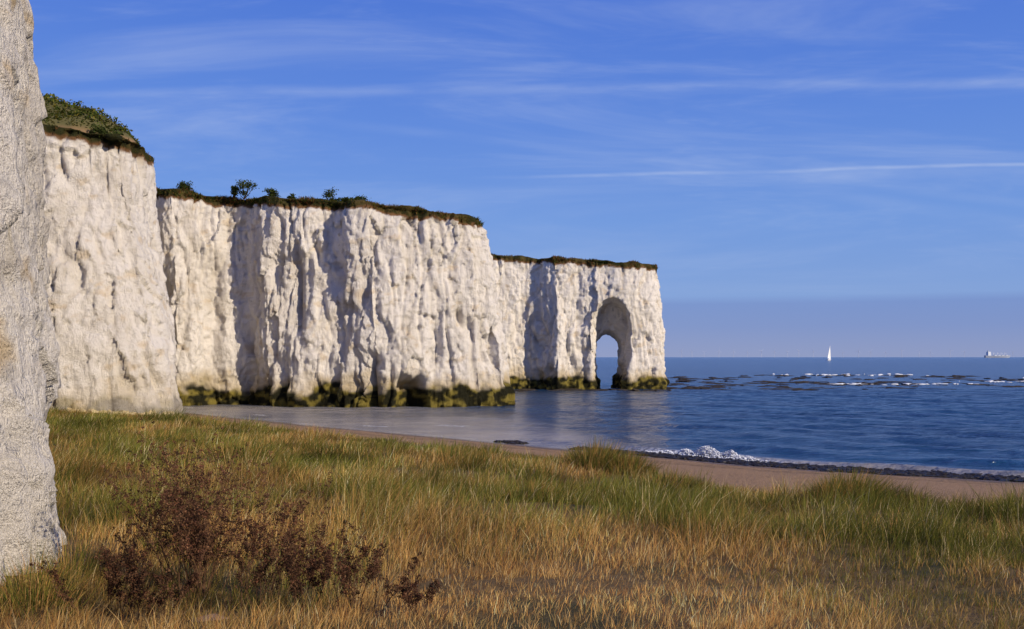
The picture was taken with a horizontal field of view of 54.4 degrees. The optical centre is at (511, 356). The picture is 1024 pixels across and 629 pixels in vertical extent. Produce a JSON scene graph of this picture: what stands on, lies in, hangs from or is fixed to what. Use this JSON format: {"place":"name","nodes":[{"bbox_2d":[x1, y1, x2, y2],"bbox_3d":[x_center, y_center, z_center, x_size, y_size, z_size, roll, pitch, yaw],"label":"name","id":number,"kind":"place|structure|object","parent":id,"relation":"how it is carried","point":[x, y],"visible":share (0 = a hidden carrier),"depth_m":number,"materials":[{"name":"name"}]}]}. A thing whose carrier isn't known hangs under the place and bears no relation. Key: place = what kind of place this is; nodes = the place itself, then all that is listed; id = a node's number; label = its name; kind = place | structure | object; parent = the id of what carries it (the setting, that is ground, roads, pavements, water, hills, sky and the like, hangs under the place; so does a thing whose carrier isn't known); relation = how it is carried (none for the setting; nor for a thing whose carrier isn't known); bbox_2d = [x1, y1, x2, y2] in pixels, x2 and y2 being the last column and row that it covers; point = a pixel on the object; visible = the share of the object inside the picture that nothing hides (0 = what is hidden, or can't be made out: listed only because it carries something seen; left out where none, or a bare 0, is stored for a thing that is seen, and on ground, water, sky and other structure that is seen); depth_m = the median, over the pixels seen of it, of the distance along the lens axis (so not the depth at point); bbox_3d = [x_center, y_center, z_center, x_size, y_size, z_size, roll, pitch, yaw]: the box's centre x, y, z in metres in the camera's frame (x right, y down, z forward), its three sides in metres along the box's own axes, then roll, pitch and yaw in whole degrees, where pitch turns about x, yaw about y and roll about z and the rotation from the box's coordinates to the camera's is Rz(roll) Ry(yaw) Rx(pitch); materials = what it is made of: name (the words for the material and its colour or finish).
{"place":"outdoors","nodes":[
{"label":"outdoors","id":0,"kind":"place"},
{"bbox_2d":[0,0,66,585],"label":"chalk cliff","id":1,"kind":"structure","parent":0,"point":[30,382],"depth_m":10.21,"materials":[{"name":"white stone"}]},
{"bbox_2d":[43,124,184,413],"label":"chalk cliff","id":2,"kind":"structure","parent":0,"point":[112,318],"depth_m":75.48,"materials":[{"name":"white stone"}]},
{"bbox_2d":[42,100,134,141],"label":"grassy mound","id":3,"kind":"object","parent":2,"relation":"on","point":[63,124],"visible":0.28,"depth_m":79.29,"materials":[{"name":"green plant"}]},
{"bbox_2d":[42,93,139,144],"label":"clifftop scrub","id":4,"kind":"object","parent":3,"relation":"on","point":[94,113],"visible":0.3,"depth_m":80.73,"materials":[{"name":"green plant"}]},
{"bbox_2d":[87,124,108,133],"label":"hawthorn shrub","id":5,"kind":"object","parent":3,"relation":"on","point":[96,128],"visible":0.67,"depth_m":78.99,"materials":[{"name":"green plant"}]},
{"bbox_2d":[105,129,122,136],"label":"hawthorn shrub","id":6,"kind":"object","parent":3,"relation":"on","point":[117,132],"visible":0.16,"depth_m":79.76,"materials":[{"name":"green plant"}]},
{"bbox_2d":[156,188,514,407],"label":"chalk cliff","id":7,"kind":"structure","parent":0,"point":[284,304],"depth_m":100.80,"materials":[{"name":"white stone"}]},
{"bbox_2d":[234,180,259,198],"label":"hawthorn shrub","id":8,"kind":"object","parent":7,"relation":"attached to","point":[247,185],"visible":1,"depth_m":104.24,"materials":[{"name":"green plant"}]},
{"bbox_2d":[340,197,353,201],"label":"hawthorn shrub","id":9,"kind":"object","parent":7,"relation":"on","point":[344,199],"visible":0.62,"depth_m":104.21,"materials":[{"name":"green plant"}]},
{"bbox_2d":[0,413,1023,628],"bbox_3d":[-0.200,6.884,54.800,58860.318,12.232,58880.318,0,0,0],"label":"ground","id":10,"kind":"structure","parent":0,"point":[745,476],"depth_m":10.69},
{"bbox_2d":[29,544,150,619],"bbox_3d":[-3.340,1.828,7.962,0.542,0.598,0.809,0,0,27],"label":"dried thistle","id":11,"kind":"object","parent":10,"relation":"on","point":[110,577],"visible":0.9,"depth_m":8.07,"materials":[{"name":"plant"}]},
{"bbox_2d":[50,408,184,415],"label":"fallen rocks","id":12,"kind":"object","parent":10,"relation":"on","point":[108,411],"visible":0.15,"depth_m":73.21,"materials":[{"name":"white stone"}]},
{"bbox_2d":[110,519,179,575],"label":"shrub","id":13,"kind":"object","parent":10,"relation":"on","point":[125,542],"visible":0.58,"depth_m":10.29,"materials":[{"name":"brown plant"}]},
{"bbox_2d":[116,559,202,622],"bbox_3d":[-2.808,1.878,7.997,0.496,0.507,0.551,0,0,30],"label":"shrub","id":14,"kind":"object","parent":10,"relation":"on","point":[135,580],"visible":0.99,"depth_m":7.87,"materials":[{"name":"brown plant"}]},
{"bbox_2d":[100,443,251,593],"bbox_3d":[-3.244,1.570,9.560,1.536,1.440,1.052,0,0,37],"label":"shrub","id":15,"kind":"object","parent":10,"relation":"on","point":[212,552],"visible":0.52,"depth_m":9.54,"materials":[{"name":"brown plant"}]},
{"bbox_2d":[110,417,270,601],"bbox_3d":[-3.047,1.429,9.309,1.559,1.731,1.362,0,0,-11],"label":"shrub","id":16,"kind":"object","parent":10,"relation":"on","point":[198,517],"visible":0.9,"depth_m":9.25,"materials":[{"name":"brown plant"}]},
{"bbox_2d":[188,613,228,621],"bbox_3d":[-2.401,2.141,7.994,0.294,0.154,0.256,0,0,20],"label":"field stone","id":17,"kind":"object","parent":10,"relation":"on","point":[207,618],"visible":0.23,"depth_m":7.96,"materials":[{"name":"beige stone"}]},
{"bbox_2d":[218,483,304,615],"bbox_3d":[-2.099,1.593,8.351,0.723,1.065,0.655,0,0,0],"label":"shrub","id":18,"kind":"object","parent":10,"relation":"on","point":[259,574],"visible":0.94,"depth_m":8.23,"materials":[{"name":"brown plant"}]},
{"bbox_2d":[224,450,334,600],"bbox_3d":[-2.161,1.601,9.611,0.770,1.452,1.073,0,0,13],"label":"shrub","id":19,"kind":"object","parent":10,"relation":"on","point":[271,550],"visible":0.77,"depth_m":9.38,"materials":[{"name":"brown plant"}]},
{"bbox_2d":[283,522,346,611],"bbox_3d":[-1.721,1.798,8.402,0.488,0.705,0.868,0,0,18],"label":"dried thistle","id":20,"kind":"object","parent":10,"relation":"on","point":[309,572],"visible":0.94,"depth_m":8.28,"materials":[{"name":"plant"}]},
{"bbox_2d":[285,524,352,601],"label":"shrub","id":21,"kind":"object","parent":10,"relation":"on","point":[321,548],"visible":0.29,"depth_m":9.20,"materials":[{"name":"brown plant"}]},
{"bbox_2d":[319,520,423,617],"bbox_3d":[-1.174,1.732,8.113,0.831,0.795,0.580,0,0,-20],"label":"dried thistle","id":22,"kind":"object","parent":10,"relation":"on","point":[344,572],"visible":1,"depth_m":8.05,"materials":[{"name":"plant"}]},
{"bbox_2d":[397,572,441,620],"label":"dried thistle","id":23,"kind":"object","parent":10,"relation":"on","point":[406,595],"visible":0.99,"depth_m":8.10,"materials":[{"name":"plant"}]},
{"bbox_2d":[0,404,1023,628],"bbox_3d":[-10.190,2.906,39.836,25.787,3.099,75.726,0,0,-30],"label":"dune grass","id":24,"kind":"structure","parent":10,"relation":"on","point":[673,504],"depth_m":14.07,"materials":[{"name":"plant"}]},
{"bbox_2d":[0,426,1023,620],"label":"marram grass","id":25,"kind":"structure","parent":10,"relation":"on","point":[36,590],"depth_m":21.54,"materials":[{"name":"plant"}]},
{"bbox_2d":[493,440,1023,481],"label":"stranded seaweed","id":26,"kind":"object","parent":10,"relation":"on","point":[918,473],"visible":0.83,"depth_m":43.87,"materials":[{"name":"black plant"}]},
{"bbox_2d":[29,0,1023,356],"label":"sky","id":27,"kind":"structure","parent":0,"point":[806,176],"materials":[{"name":"blue"}]},
{"bbox_2d":[492,255,669,389],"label":"chalk cliff","id":28,"kind":"structure","parent":0,"point":[560,319],"depth_m":152.81,"materials":[{"name":"white stone"}]},
{"bbox_2d":[46,122,658,268],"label":"clifftop grass","id":29,"kind":"structure","parent":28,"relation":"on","point":[480,223],"depth_m":103.42,"materials":[{"name":"green plant"}]},
{"bbox_2d":[176,180,193,189],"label":"hawthorn shrub","id":30,"kind":"object","parent":29,"relation":"on","point":[182,184],"visible":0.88,"depth_m":104.34,"materials":[{"name":"green plant"}]},
{"bbox_2d":[230,185,239,197],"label":"hawthorn shrub","id":31,"kind":"object","parent":29,"relation":"on","point":[233,193],"visible":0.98,"depth_m":104.50,"materials":[{"name":"green plant"}]},
{"bbox_2d":[262,187,281,196],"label":"hawthorn shrub","id":32,"kind":"object","parent":29,"relation":"on","point":[271,191],"visible":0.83,"depth_m":104.58,"materials":[{"name":"green plant"}]},
{"bbox_2d":[287,193,296,198],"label":"hawthorn shrub","id":33,"kind":"object","parent":29,"relation":"on","point":[291,196],"visible":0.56,"depth_m":104.52,"materials":[{"name":"green plant"}]},
{"bbox_2d":[322,186,341,201],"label":"hawthorn shrub","id":34,"kind":"object","parent":29,"relation":"on","point":[329,195],"visible":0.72,"depth_m":103.97,"materials":[{"name":"green plant"}]},
{"bbox_2d":[351,194,369,199],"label":"hawthorn shrub","id":35,"kind":"object","parent":29,"relation":"on","point":[359,198],"visible":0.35,"depth_m":103.86,"materials":[{"name":"green plant"}]},
{"bbox_2d":[183,357,1023,479],"bbox_3d":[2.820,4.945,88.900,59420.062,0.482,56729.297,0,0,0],"label":"sea","id":36,"kind":"structure","parent":0,"point":[962,428],"depth_m":84.42,"materials":[{"name":"liquid"}]},
{"bbox_2d":[645,446,766,461],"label":"breaking wave","id":37,"kind":"object","parent":36,"relation":"on","point":[707,451],"visible":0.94,"depth_m":49.09,"materials":[{"name":"liquid"}]},
{"bbox_2d":[514,374,1023,391],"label":"reef rocks","id":38,"kind":"object","parent":36,"relation":"in","point":[682,379],"visible":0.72,"depth_m":184.22,"materials":[{"name":"black stone"}]},
{"bbox_2d":[773,373,1023,384],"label":"sea foam","id":39,"kind":"object","parent":36,"relation":"on","point":[897,384],"visible":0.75,"depth_m":198.29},
{"bbox_2d":[984,350,1010,357],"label":"cargo ship","id":40,"kind":"object","parent":36,"relation":"on","point":[988,354],"visible":0.97,"depth_m":6190.99}
]}

